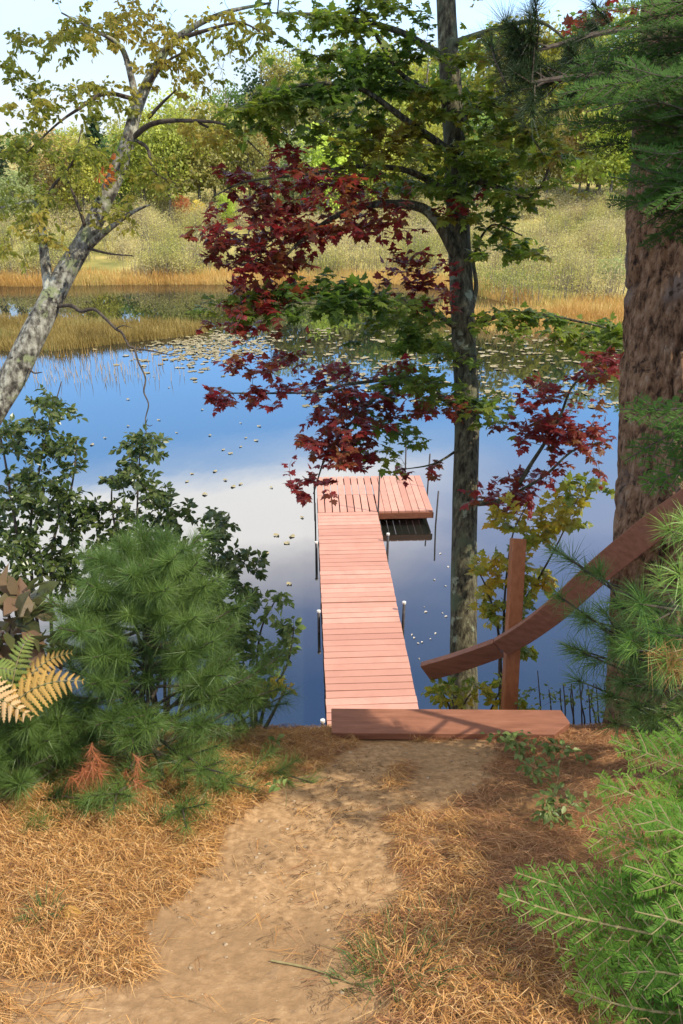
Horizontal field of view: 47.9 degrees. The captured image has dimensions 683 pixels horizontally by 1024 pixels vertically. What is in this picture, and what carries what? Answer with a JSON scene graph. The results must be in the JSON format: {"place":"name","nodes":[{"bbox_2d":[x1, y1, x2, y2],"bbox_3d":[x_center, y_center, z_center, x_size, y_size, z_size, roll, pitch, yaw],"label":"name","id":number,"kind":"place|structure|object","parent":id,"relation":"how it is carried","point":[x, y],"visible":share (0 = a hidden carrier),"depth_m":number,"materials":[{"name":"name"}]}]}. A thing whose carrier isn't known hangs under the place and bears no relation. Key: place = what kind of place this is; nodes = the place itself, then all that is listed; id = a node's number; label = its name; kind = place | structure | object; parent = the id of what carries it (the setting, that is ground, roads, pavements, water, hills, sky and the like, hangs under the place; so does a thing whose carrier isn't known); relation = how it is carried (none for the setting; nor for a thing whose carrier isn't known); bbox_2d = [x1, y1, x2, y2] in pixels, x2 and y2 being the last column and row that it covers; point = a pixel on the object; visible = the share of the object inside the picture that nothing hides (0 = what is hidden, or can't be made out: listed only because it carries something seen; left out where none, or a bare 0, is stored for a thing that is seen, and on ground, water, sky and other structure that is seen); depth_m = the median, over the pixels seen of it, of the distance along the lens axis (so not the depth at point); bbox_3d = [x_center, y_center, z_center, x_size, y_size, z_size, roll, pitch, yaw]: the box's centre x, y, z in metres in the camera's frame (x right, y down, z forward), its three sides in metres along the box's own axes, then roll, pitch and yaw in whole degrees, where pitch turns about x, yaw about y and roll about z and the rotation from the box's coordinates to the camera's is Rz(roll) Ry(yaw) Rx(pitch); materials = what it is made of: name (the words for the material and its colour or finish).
{"place":"outdoors","nodes":[
{"label":"outdoors","id":0,"kind":"place"},
{"bbox_2d":[0,739,502,1023],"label":"path","id":1,"kind":"structure","parent":0,"point":[233,987],"depth_m":2.47,"materials":[{"name":"soil"}]},
{"bbox_2d":[8,739,488,1023],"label":"pebbles","id":2,"kind":"object","parent":1,"relation":"on","point":[255,897],"visible":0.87,"depth_m":2.59,"materials":[{"name":"stone"}]},
{"bbox_2d":[264,778,287,805],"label":"weed","id":3,"kind":"object","parent":1,"relation":"on","point":[272,788],"visible":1,"depth_m":3.17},
{"bbox_2d":[271,959,353,983],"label":"twig","id":4,"kind":"object","parent":1,"relation":"on","point":[292,964],"visible":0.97,"depth_m":2.17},
{"bbox_2d":[318,952,375,995],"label":"grass tuft","id":5,"kind":"object","parent":1,"relation":"on","point":[333,970],"visible":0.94,"depth_m":2.12,"materials":[{"name":"plant"}]},
{"bbox_2d":[0,284,623,729],"bbox_3d":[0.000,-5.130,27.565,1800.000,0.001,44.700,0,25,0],"label":"pond water","id":6,"kind":"structure","parent":0,"point":[256,508],"depth_m":19.47,"materials":[{"name":"blue liquid"}]},
{"bbox_2d":[0,343,195,383],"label":"reed stalks","id":7,"kind":"object","parent":6,"relation":"on","point":[100,365],"visible":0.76,"depth_m":27.39,"materials":[{"name":"plant"}]},
{"bbox_2d":[0,310,209,351],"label":"reed bed","id":8,"kind":"object","parent":6,"relation":"on","point":[79,332],"visible":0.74,"depth_m":32.10,"materials":[{"name":"plant"}]},
{"bbox_2d":[0,262,624,311],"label":"reed bed","id":9,"kind":"object","parent":6,"relation":"in","point":[221,276],"visible":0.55,"depth_m":45.09,"materials":[{"name":"plant"}]},
{"bbox_2d":[93,325,619,407],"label":"lily pads","id":10,"kind":"object","parent":6,"relation":"on","point":[198,346],"visible":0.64,"depth_m":29.75,"materials":[{"name":"plant"}]},
{"bbox_2d":[314,446,438,726],"bbox_3d":[0.679,1.260,13.601,2.604,2.221,9.037,0,25,0],"label":"dock","id":11,"kind":"object","parent":6,"relation":"in","point":[366,663],"visible":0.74,"depth_m":12.76,"materials":[{"name":"paint"}]},
{"bbox_2d":[420,296,623,336],"bbox_3d":[11.795,-8.931,34.648,17.175,0.964,7.089,3,25,7],"label":"reed bed","id":12,"kind":"object","parent":6,"relation":"in","point":[594,314],"visible":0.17,"depth_m":34.78,"materials":[{"name":"plant"}]},
{"bbox_2d":[0,0,640,134],"label":"sky","id":13,"kind":"structure","parent":0,"point":[36,17],"materials":[{"name":"white"}]},
{"bbox_2d":[0,134,682,1023],"bbox_3d":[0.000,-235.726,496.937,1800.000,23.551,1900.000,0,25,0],"label":"ground","id":14,"kind":"structure","parent":0,"point":[100,260],"depth_m":3.08,"materials":[{"name":"soil"}]},
{"bbox_2d":[0,141,18,198],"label":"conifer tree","id":15,"kind":"object","parent":14,"relation":"on","point":[5,163],"visible":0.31,"depth_m":74.57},
{"bbox_2d":[0,168,41,223],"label":"leafy tree","id":16,"kind":"object","parent":14,"relation":"on","point":[10,190],"visible":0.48,"depth_m":64.33,"materials":[{"name":"plant"}]},
{"bbox_2d":[0,129,45,198],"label":"slender tree","id":17,"kind":"object","parent":14,"relation":"on","point":[7,142],"visible":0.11,"depth_m":81.02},
{"bbox_2d":[20,132,42,169],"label":"slender tree","id":18,"kind":"object","parent":14,"relation":"on","point":[31,144],"visible":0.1,"depth_m":95.24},
{"bbox_2d":[16,145,47,198],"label":"slender tree","id":19,"kind":"object","parent":14,"relation":"on","point":[26,176],"visible":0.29,"depth_m":67.96,"materials":[{"name":"plant"}]},
{"bbox_2d":[0,563,79,759],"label":"broadleaf plant","id":20,"kind":"object","parent":14,"relation":"on","point":[15,596],"visible":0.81,"depth_m":3.37,"materials":[{"name":"brown plant"}]},
{"bbox_2d":[0,633,83,728],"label":"fern","id":21,"kind":"object","parent":14,"relation":"on","point":[14,699],"visible":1,"depth_m":2.97,"materials":[{"name":"plant"}]},
{"bbox_2d":[0,381,99,714],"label":"alder shrub","id":22,"kind":"object","parent":14,"relation":"on","point":[20,544],"visible":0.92,"depth_m":4.41,"materials":[{"name":"green plant"}]},
{"bbox_2d":[9,126,95,221],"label":"leafy tree","id":23,"kind":"object","parent":14,"relation":"on","point":[50,166],"visible":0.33,"depth_m":68.00,"materials":[{"name":"plant"}]},
{"bbox_2d":[42,128,64,173],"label":"leafy tree","id":24,"kind":"object","parent":14,"relation":"on","point":[57,130],"visible":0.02,"depth_m":99.40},
{"bbox_2d":[0,659,121,837],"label":"pine sapling","id":25,"kind":"object","parent":14,"relation":"on","point":[18,775],"visible":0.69,"depth_m":3.17,"materials":[{"name":"green plant"}]},
{"bbox_2d":[53,121,83,154],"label":"slender tree","id":26,"kind":"object","parent":14,"relation":"on","point":[77,133],"visible":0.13,"depth_m":81.67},
{"bbox_2d":[41,125,109,213],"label":"leafy tree","id":27,"kind":"object","parent":14,"relation":"on","point":[87,170],"visible":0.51,"depth_m":67.46,"materials":[{"name":"plant"}]},
{"bbox_2d":[77,125,112,147],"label":"leafy tree","id":28,"kind":"object","parent":14,"relation":"on","point":[100,138],"visible":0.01,"depth_m":99.97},
{"bbox_2d":[80,113,123,208],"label":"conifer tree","id":29,"kind":"object","parent":14,"relation":"on","point":[93,130],"visible":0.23,"depth_m":74.34,"materials":[{"name":"plant"}]},
{"bbox_2d":[88,134,149,212],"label":"leafy tree","id":30,"kind":"object","parent":14,"relation":"on","point":[120,194],"visible":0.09,"depth_m":71.05,"materials":[{"name":"plant"}]},
{"bbox_2d":[100,115,148,188],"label":"leafy tree","id":31,"kind":"object","parent":14,"relation":"on","point":[116,123],"visible":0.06,"depth_m":80.34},
{"bbox_2d":[0,0,279,432],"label":"birch tree","id":32,"kind":"object","parent":14,"relation":"on","point":[24,352],"visible":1,"depth_m":5.25,"materials":[{"name":"green plant"}]},
{"bbox_2d":[103,109,183,212],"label":"leafy tree","id":33,"kind":"object","parent":14,"relation":"on","point":[126,184],"visible":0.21,"depth_m":69.64,"materials":[{"name":"plant"}]},
{"bbox_2d":[1,511,328,845],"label":"pine sapling","id":34,"kind":"object","parent":14,"relation":"on","point":[153,586],"visible":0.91,"depth_m":3.34,"materials":[{"name":"green plant"}]},
{"bbox_2d":[122,92,211,218],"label":"leafy tree","id":35,"kind":"object","parent":14,"relation":"on","point":[169,143],"visible":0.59,"depth_m":68.87,"materials":[{"name":"plant"}]},
{"bbox_2d":[71,419,269,714],"bbox_3d":[-1.058,0.523,4.708,1.298,2.140,0.839,10,27,21],"label":"alder shrub","id":36,"kind":"object","parent":14,"relation":"on","point":[161,500],"visible":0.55,"depth_m":4.52,"materials":[{"name":"green plant"}]},
{"bbox_2d":[142,86,218,198],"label":"leafy tree","id":37,"kind":"object","parent":14,"relation":"on","point":[174,95],"visible":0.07,"depth_m":76.58,"materials":[{"name":"plant"}]},
{"bbox_2d":[169,194,192,218],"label":"leafy tree","id":38,"kind":"object","parent":14,"relation":"on","point":[179,203],"visible":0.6,"depth_m":70.41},
{"bbox_2d":[154,102,235,210],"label":"leafy tree","id":39,"kind":"object","parent":14,"relation":"on","point":[211,181],"visible":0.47,"depth_m":70.67,"materials":[{"name":"plant"}]},
{"bbox_2d":[188,199,207,214],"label":"leafy tree","id":40,"kind":"object","parent":14,"relation":"on","point":[198,205],"visible":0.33,"depth_m":66.87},
{"bbox_2d":[168,100,254,204],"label":"leafy tree","id":41,"kind":"object","parent":14,"relation":"on","point":[221,151],"visible":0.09,"depth_m":72.97,"materials":[{"name":"plant"}]},
{"bbox_2d":[198,87,236,122],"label":"leafy tree","id":42,"kind":"object","parent":14,"relation":"on","point":[219,92],"visible":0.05,"depth_m":94.87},
{"bbox_2d":[214,193,237,224],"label":"leafy tree","id":43,"kind":"object","parent":14,"relation":"on","point":[229,209],"visible":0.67,"depth_m":67.71,"materials":[{"name":"plant"}]},
{"bbox_2d":[202,80,252,206],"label":"slender tree","id":44,"kind":"object","parent":14,"relation":"on","point":[231,95],"visible":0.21,"depth_m":78.85,"materials":[{"name":"plant"}]},
{"bbox_2d":[215,119,273,204],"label":"leafy tree","id":45,"kind":"object","parent":14,"relation":"on","point":[248,156],"visible":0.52,"depth_m":71.44,"materials":[{"name":"plant"}]},
{"bbox_2d":[206,589,305,726],"bbox_3d":[-0.549,0.962,4.684,0.671,0.977,0.642,0,25,0],"label":"alder shrub","id":46,"kind":"object","parent":14,"relation":"on","point":[286,632],"visible":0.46,"depth_m":4.65,"materials":[{"name":"plant"}]},
{"bbox_2d":[223,676,297,732],"bbox_3d":[-0.474,1.057,4.376,0.329,0.423,0.396,14,29,28],"label":"bank shrub","id":47,"kind":"object","parent":14,"relation":"on","point":[275,693],"visible":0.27,"depth_m":4.33,"materials":[{"name":"green plant"}]},
{"bbox_2d":[224,53,298,183],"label":"leafy tree","id":48,"kind":"object","parent":14,"relation":"on","point":[250,84],"visible":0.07,"depth_m":94.30,"materials":[{"name":"plant"}]},
{"bbox_2d":[252,127,281,197],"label":"slender tree","id":49,"kind":"object","parent":14,"relation":"on","point":[264,142],"visible":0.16,"depth_m":71.77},
{"bbox_2d":[238,49,296,185],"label":"slender tree","id":50,"kind":"object","parent":14,"relation":"on","point":[271,76],"visible":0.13,"depth_m":74.61,"materials":[{"name":"plant"}]},
{"bbox_2d":[260,734,284,754],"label":"weed","id":51,"kind":"object","parent":14,"relation":"on","point":[272,738],"visible":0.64,"depth_m":3.83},
{"bbox_2d":[0,723,552,1023],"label":"pine needle litter","id":52,"kind":"object","parent":14,"relation":"on","point":[34,859],"visible":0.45,"depth_m":2.63,"materials":[{"name":"plant"}]},
{"bbox_2d":[9,880,72,932],"bbox_3d":[-0.921,1.230,2.383,0.221,0.126,0.242,0,25,0],"label":"grass tuft","id":53,"kind":"object","parent":52,"relation":"on","point":[35,902],"visible":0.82,"depth_m":2.39,"materials":[{"name":"plant"}]},
{"bbox_2d":[62,905,81,917],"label":"fallen leaf","id":54,"kind":"object","parent":52,"relation":"on","point":[70,912],"visible":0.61,"depth_m":2.39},
{"bbox_2d":[132,799,169,826],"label":"grass tuft","id":55,"kind":"object","parent":52,"relation":"on","point":[161,810],"visible":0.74,"depth_m":3.09,"materials":[{"name":"plant"}]},
{"bbox_2d":[363,888,536,1007],"bbox_3d":[0.295,1.263,2.257,0.499,0.219,0.480,-14,28,-27],"label":"grass tuft","id":56,"kind":"object","parent":52,"relation":"on","point":[445,938],"visible":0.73,"depth_m":2.29,"materials":[{"name":"plant"}]},
{"bbox_2d":[250,42,323,203],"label":"slender tree","id":57,"kind":"object","parent":14,"relation":"on","point":[265,53],"visible":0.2,"depth_m":76.54,"materials":[{"name":"plant"}]},
{"bbox_2d":[258,130,333,214],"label":"leafy tree","id":58,"kind":"object","parent":14,"relation":"on","point":[302,154],"visible":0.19,"depth_m":68.83,"materials":[{"name":"plant"}]},
{"bbox_2d":[286,43,333,122],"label":"slender tree","id":59,"kind":"object","parent":14,"relation":"on","point":[292,54],"visible":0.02,"depth_m":91.19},
{"bbox_2d":[0,183,626,303],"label":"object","id":60,"kind":"object","parent":14,"relation":"on","point":[330,249],"depth_m":50.80,"materials":[{"name":"plant"}]},
{"bbox_2d":[297,118,364,214],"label":"leafy tree","id":61,"kind":"object","parent":14,"relation":"on","point":[320,160],"visible":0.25,"depth_m":68.22,"materials":[{"name":"plant"}]},
{"bbox_2d":[273,39,391,158],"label":"leafy tree","id":62,"kind":"object","parent":14,"relation":"on","point":[314,113],"visible":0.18,"depth_m":74.94,"materials":[{"name":"plant"}]},
{"bbox_2d":[331,128,382,200],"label":"leafy tree","id":63,"kind":"object","parent":14,"relation":"on","point":[358,173],"visible":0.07,"depth_m":73.89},
{"bbox_2d":[324,38,393,136],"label":"slender tree","id":64,"kind":"object","parent":14,"relation":"on","point":[346,41],"visible":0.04,"depth_m":76.64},
{"bbox_2d":[342,111,417,212],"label":"leafy tree","id":65,"kind":"object","parent":14,"relation":"on","point":[400,162],"visible":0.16,"depth_m":72.19,"materials":[{"name":"plant"}]},
{"bbox_2d":[342,40,440,199],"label":"leafy tree","id":66,"kind":"object","parent":14,"relation":"on","point":[392,117],"visible":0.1,"depth_m":77.77,"materials":[{"name":"plant"}]},
{"bbox_2d":[352,26,436,121],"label":"leafy tree","id":67,"kind":"object","parent":14,"relation":"on","point":[417,33],"visible":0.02,"depth_m":87.38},
{"bbox_2d":[328,902,469,1011],"bbox_3d":[0.151,1.240,2.140,0.422,0.220,0.413,0,25,0],"label":"grass tuft","id":68,"kind":"object","parent":14,"relation":"on","point":[379,961],"visible":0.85,"depth_m":2.15,"materials":[{"name":"plant"}]},
{"bbox_2d":[376,122,437,197],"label":"leafy tree","id":69,"kind":"object","parent":14,"relation":"on","point":[415,160],"visible":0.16,"depth_m":72.23,"materials":[{"name":"plant"}]},
{"bbox_2d":[178,0,639,709],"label":"maple tree","id":70,"kind":"object","parent":14,"relation":"on","point":[450,188],"visible":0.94,"depth_m":5.37,"materials":[{"name":"green plant"}]},
{"bbox_2d":[401,44,442,195],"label":"slender tree","id":71,"kind":"object","parent":14,"relation":"on","point":[427,78],"visible":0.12,"depth_m":80.98,"materials":[{"name":"plant"}]},
{"bbox_2d":[403,118,487,201],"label":"leafy tree","id":72,"kind":"object","parent":14,"relation":"on","point":[438,130],"visible":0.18,"depth_m":70.76,"materials":[{"name":"plant"}]},
{"bbox_2d":[331,709,569,739],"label":"timber beam","id":73,"kind":"structure","parent":14,"relation":"on","point":[397,724],"depth_m":4.12,"materials":[{"name":"brown wood"}]},
{"bbox_2d":[406,42,507,153],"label":"leafy tree","id":74,"kind":"object","parent":14,"relation":"on","point":[431,68],"visible":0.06,"depth_m":81.37,"materials":[{"name":"plant"}]},
{"bbox_2d":[244,722,682,1023],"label":"pine needle litter","id":75,"kind":"object","parent":14,"relation":"on","point":[578,731],"visible":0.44,"depth_m":2.71,"materials":[{"name":"plant"}]},
{"bbox_2d":[558,789,634,830],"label":"twig","id":76,"kind":"object","parent":75,"relation":"on","point":[593,811],"visible":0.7,"depth_m":3.16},
{"bbox_2d":[461,23,497,117],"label":"slender tree","id":77,"kind":"object","parent":14,"relation":"on","point":[483,51],"visible":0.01,"depth_m":88.41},
{"bbox_2d":[421,673,539,709],"bbox_3d":[0.925,1.322,5.159,0.798,0.648,0.321,0,25,0],"label":"bank shrub","id":78,"kind":"object","parent":14,"relation":"on","point":[448,688],"visible":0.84,"depth_m":5.07,"materials":[{"name":"green plant"}]},
{"bbox_2d":[463,20,514,167],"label":"slender tree","id":79,"kind":"object","parent":14,"relation":"on","point":[483,77],"visible":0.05,"depth_m":77.21,"materials":[{"name":"plant"}]},
{"bbox_2d":[465,113,514,202],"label":"leafy tree","id":80,"kind":"object","parent":14,"relation":"on","point":[476,138],"visible":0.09,"depth_m":72.07,"materials":[{"name":"plant"}]},
{"bbox_2d":[479,730,541,761],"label":"weed","id":81,"kind":"object","parent":14,"relation":"on","point":[510,740],"visible":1,"depth_m":3.82,"materials":[{"name":"plant"}]},
{"bbox_2d":[492,92,541,187],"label":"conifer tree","id":82,"kind":"object","parent":14,"relation":"on","point":[510,153],"visible":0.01,"depth_m":86.00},
{"bbox_2d":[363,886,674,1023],"bbox_3d":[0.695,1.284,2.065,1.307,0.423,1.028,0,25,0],"label":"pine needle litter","id":83,"kind":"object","parent":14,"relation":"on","point":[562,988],"visible":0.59,"depth_m":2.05,"materials":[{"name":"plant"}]},
{"bbox_2d":[487,101,556,188],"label":"leafy tree","id":84,"kind":"object","parent":14,"relation":"on","point":[518,173],"visible":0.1,"depth_m":73.37,"materials":[{"name":"plant"}]},
{"bbox_2d":[460,6,607,188],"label":"leafy tree","id":85,"kind":"object","parent":14,"relation":"on","point":[476,77],"visible":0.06,"depth_m":75.89,"materials":[{"name":"plant"}]},
{"bbox_2d":[513,22,559,181],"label":"slender tree","id":86,"kind":"object","parent":14,"relation":"on","point":[547,33],"depth_m":86.70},
{"bbox_2d":[516,755,561,784],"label":"weed","id":87,"kind":"object","parent":14,"relation":"on","point":[538,773],"visible":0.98,"depth_m":3.46,"materials":[{"name":"plant"}]},
{"bbox_2d":[464,470,614,709],"bbox_3d":[1.321,0.636,5.529,1.070,1.956,0.692,-17,30,-33],"label":"maple sapling","id":88,"kind":"object","parent":14,"relation":"on","point":[559,520],"visible":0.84,"depth_m":5.23,"materials":[{"name":"plant"}]},
{"bbox_2d":[512,99,581,199],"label":"leafy tree","id":89,"kind":"object","parent":14,"relation":"on","point":[552,171],"visible":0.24,"depth_m":71.98,"materials":[{"name":"plant"}]},
{"bbox_2d":[420,488,682,709],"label":"stair rail","id":90,"kind":"object","parent":14,"relation":"on","point":[627,547],"visible":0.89,"depth_m":4.73,"materials":[{"name":"brown wood"}]},
{"bbox_2d":[514,671,605,724],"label":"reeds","id":91,"kind":"object","parent":14,"relation":"on","point":[567,700],"visible":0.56,"depth_m":4.80,"materials":[{"name":"plant"}]},
{"bbox_2d":[529,760,595,829],"bbox_3d":[0.896,1.169,3.106,0.195,0.201,0.323,19,31,36],"label":"weed","id":92,"kind":"object","parent":14,"relation":"on","point":[545,816],"visible":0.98,"depth_m":3.07,"materials":[{"name":"plant"}]},
{"bbox_2d":[541,737,592,764],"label":"weed","id":93,"kind":"object","parent":14,"relation":"on","point":[548,749],"visible":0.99,"depth_m":3.69,"materials":[{"name":"plant"}]},
{"bbox_2d":[461,0,682,738],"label":"pine tree","id":94,"kind":"object","parent":14,"relation":"on","point":[651,362],"visible":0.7,"depth_m":3.96,"materials":[{"name":"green plant"}]},
{"bbox_2d":[551,15,607,194],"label":"slender tree","id":95,"kind":"object","parent":14,"relation":"on","point":[576,110],"visible":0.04,"depth_m":78.65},
{"bbox_2d":[544,9,615,179],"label":"leafy tree","id":96,"kind":"object","parent":14,"relation":"on","point":[571,13],"visible":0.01,"depth_m":90.09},
{"bbox_2d":[561,104,604,202],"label":"slender tree","id":97,"kind":"object","parent":14,"relation":"on","point":[569,140],"visible":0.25,"depth_m":69.37,"materials":[{"name":"plant"}]},
{"bbox_2d":[556,107,614,191],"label":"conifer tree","id":98,"kind":"object","parent":14,"relation":"on","point":[588,187],"visible":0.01,"depth_m":87.07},
{"bbox_2d":[496,716,682,1023],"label":"fir sapling","id":99,"kind":"object","parent":14,"relation":"on","point":[668,922],"visible":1,"depth_m":2.04,"materials":[{"name":"green plant"}]},
{"bbox_2d":[556,8,636,194],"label":"leafy tree","id":100,"kind":"object","parent":14,"relation":"on","point":[600,40],"visible":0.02,"depth_m":79.14,"materials":[{"name":"plant"}]},
{"bbox_2d":[562,90,634,213],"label":"leafy tree","id":101,"kind":"object","parent":14,"relation":"on","point":[618,159],"visible":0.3,"depth_m":67.13,"materials":[{"name":"plant"}]},
{"bbox_2d":[534,498,682,771],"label":"pine sapling","id":102,"kind":"object","parent":14,"relation":"on","point":[641,602],"visible":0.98,"depth_m":2.94,"materials":[{"name":"green plant"}]},
{"bbox_2d":[597,255,625,287],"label":"bush","id":103,"kind":"object","parent":14,"relation":"on","point":[616,270],"visible":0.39,"depth_m":40.21,"materials":[{"name":"plant"}]},
{"bbox_2d":[594,109,632,189],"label":"leafy tree","id":104,"kind":"object","parent":14,"relation":"on","point":[626,134],"visible":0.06,"depth_m":67.39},
{"bbox_2d":[550,0,682,496],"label":"fir tree","id":105,"kind":"object","parent":14,"relation":"on","point":[666,184],"visible":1,"depth_m":2.74,"materials":[{"name":"green plant"}]},
{"bbox_2d":[594,0,642,194],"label":"slender tree","id":106,"kind":"object","parent":14,"relation":"on","point":[622,17],"visible":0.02,"depth_m":73.55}
]}

